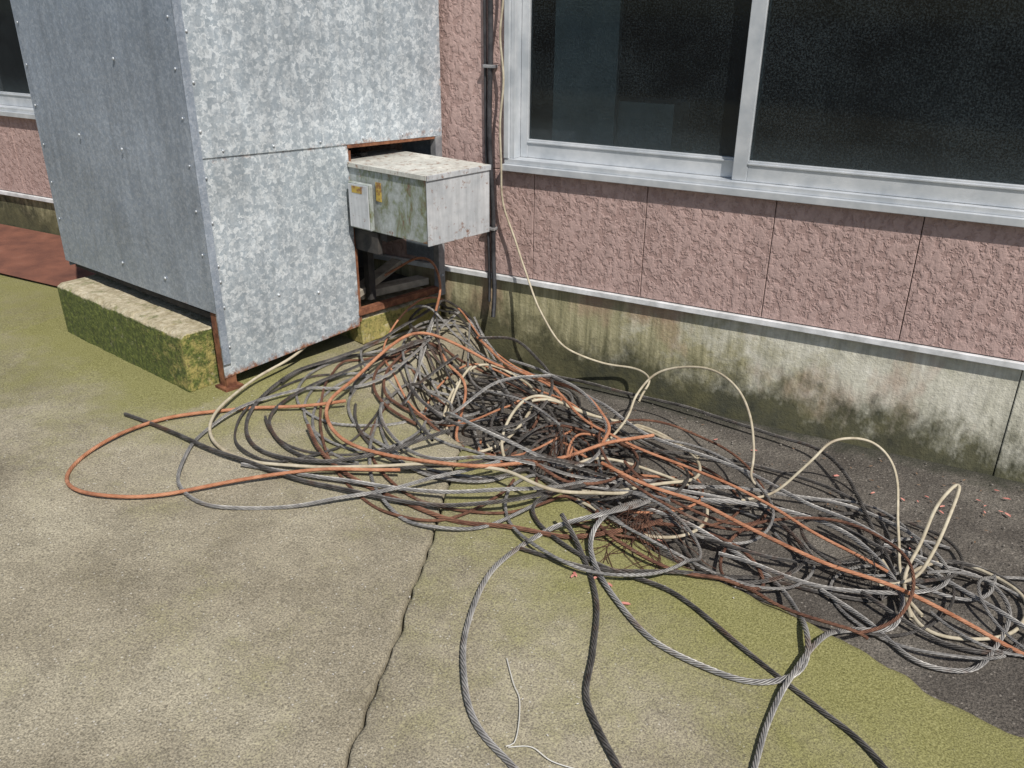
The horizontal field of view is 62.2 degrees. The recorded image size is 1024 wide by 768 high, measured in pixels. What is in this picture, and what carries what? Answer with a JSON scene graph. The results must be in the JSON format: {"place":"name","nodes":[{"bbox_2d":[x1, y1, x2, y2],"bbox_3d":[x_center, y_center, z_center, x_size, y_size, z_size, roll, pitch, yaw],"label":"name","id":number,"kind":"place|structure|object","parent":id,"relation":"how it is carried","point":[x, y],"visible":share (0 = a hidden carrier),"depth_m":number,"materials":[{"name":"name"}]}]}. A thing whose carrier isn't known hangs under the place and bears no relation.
{"place":"outdoors","nodes":[
{"label":"outdoors","id":0,"kind":"place"},
{"bbox_2d":[451,390,1023,609],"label":"gravel","id":1,"kind":"structure","parent":0,"point":[831,508],"depth_m":2.81,"materials":[{"name":"gravel"}]},
{"bbox_2d":[993,370,1023,482],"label":"foundation pier","id":2,"kind":"structure","parent":0,"point":[1009,465],"depth_m":2.88,"materials":[{"name":"grey concrete"}]},
{"label":"ground","id":3,"kind":"structure","parent":0,"visible":0},
{"bbox_2d":[0,273,489,767],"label":"concrete slab","id":4,"kind":"structure","parent":3,"relation":"on","point":[109,658],"depth_m":2.20,"materials":[{"name":"beige concrete"}]},
{"bbox_2d":[0,224,94,285],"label":"red painted floor","id":5,"kind":"structure","parent":4,"relation":"on","point":[33,255],"depth_m":4.51,"materials":[{"name":"red paint"}]},
{"bbox_2d":[57,274,241,392],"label":"mossy concrete block","id":6,"kind":"structure","parent":4,"relation":"on","point":[174,344],"depth_m":3.18,"materials":[{"name":"green concrete"}]},
{"bbox_2d":[10,0,445,392],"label":"galvanised sheet metal cabinet","id":7,"kind":"object","parent":4,"relation":"on","point":[197,155],"visible":0.98,"depth_m":3.01,"materials":[{"name":"metal"}]},
{"bbox_2d":[347,148,490,254],"bbox_3d":[-0.411,-0.679,3.241,0.580,0.336,0.343,19,30,35],"label":"metal junction box","id":8,"kind":"object","parent":7,"relation":"attached to","point":[428,200],"visible":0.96,"depth_m":3.10,"materials":[{"name":"grey paint"}]},
{"bbox_2d":[20,420,733,766],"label":"pale chips","id":9,"kind":"object","parent":4,"relation":"on","point":[369,625],"visible":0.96,"depth_m":2.06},
{"bbox_2d":[340,294,440,343],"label":"mossy concrete block","id":10,"kind":"structure","parent":4,"relation":"on","point":[375,325],"depth_m":3.55,"materials":[{"name":"concrete"}]},
{"bbox_2d":[379,287,422,298],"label":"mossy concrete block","id":11,"kind":"structure","parent":4,"relation":"on","point":[393,294],"depth_m":3.70,"materials":[{"name":"concrete"}]},
{"bbox_2d":[0,194,1021,474],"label":"foundation wall","id":12,"kind":"structure","parent":3,"relation":"on","point":[928,408],"depth_m":3.24,"materials":[{"name":"grey concrete"}]},
{"bbox_2d":[0,189,1023,369],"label":"base flashing","id":13,"kind":"object","parent":12,"relation":"on","point":[937,351],"visible":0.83,"depth_m":3.19,"materials":[{"name":"grey metal"}]},
{"bbox_2d":[899,217,924,337],"bbox_3d":[-0.527,-0.806,3.811,12.500,0.432,0.099,13,27,25],"label":"backing","id":14,"kind":"object","parent":12,"relation":"on","point":[912,276],"depth_m":2.85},
{"bbox_2d":[0,91,35,119],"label":"window frame","id":15,"kind":"object","parent":14,"relation":"on","point":[17,105],"visible":0.06,"depth_m":4.71,"materials":[{"name":"metal"}]},
{"bbox_2d":[0,0,29,93],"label":"window glass","id":16,"kind":"object","parent":15,"relation":"attached to","point":[13,77],"depth_m":4.64,"materials":[{"name":"grey glass"}]},
{"bbox_2d":[0,116,1023,360],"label":"siding","id":17,"kind":"object","parent":14,"relation":"attached to","point":[832,268],"visible":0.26,"depth_m":3.06,"materials":[{"name":"pink paint"}]},
{"bbox_2d":[502,0,1023,227],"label":"window frame","id":18,"kind":"object","parent":14,"relation":"on","point":[739,174],"visible":1,"depth_m":2.95,"materials":[{"name":"metal"}]},
{"bbox_2d":[529,0,1023,184],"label":"window glass","id":19,"kind":"object","parent":18,"relation":"attached to","point":[932,88],"visible":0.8,"depth_m":2.80,"materials":[{"name":"grey glass"}]},
{"bbox_3d":[-0.980,-1.991,3.543,2.250,1.938,0.099,13,27,25],"label":"middle backing","id":20,"kind":"object","parent":14,"relation":"on","visible":0},
{"bbox_2d":[359,0,503,168],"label":"siding between windows","id":21,"kind":"structure","parent":20,"relation":"attached to","point":[461,67],"depth_m":3.34,"materials":[{"name":"pink paint"}]},
{"bbox_2d":[483,0,497,316],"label":"electrical conduit","id":22,"kind":"object","parent":21,"relation":"attached to","point":[490,66],"visible":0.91,"depth_m":3.37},
{"bbox_2d":[347,445,1023,767],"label":"concrete slab","id":23,"kind":"structure","parent":3,"relation":"on","point":[654,706],"depth_m":1.92,"materials":[{"name":"beige concrete"}]},
{"bbox_2d":[506,658,572,767],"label":"loose string","id":24,"kind":"object","parent":23,"relation":"on","point":[518,727],"visible":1,"depth_m":1.73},
{"bbox_2d":[348,367,1023,765],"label":"asphalt gutter strip","id":25,"kind":"object","parent":3,"relation":"on","point":[990,691],"visible":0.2,"depth_m":2.69,"materials":[{"name":"grey asphalt"}]},
{"bbox_2d":[65,0,1023,767],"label":"wire cable pile","id":26,"kind":"object","parent":25,"relation":"on","point":[573,488],"visible":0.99,"depth_m":2.60,"materials":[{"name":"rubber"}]},
{"bbox_2d":[494,401,1023,542],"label":"leaf litter","id":27,"kind":"object","parent":25,"relation":"on","point":[829,492],"visible":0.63,"depth_m":2.89,"materials":[{"name":"brown plant"}]},
{"bbox_2d":[571,439,1010,604],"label":"fallen leaves","id":28,"kind":"object","parent":25,"relation":"on","point":[595,577],"visible":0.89,"depth_m":2.71,"materials":[{"name":"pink plant"}]}
]}

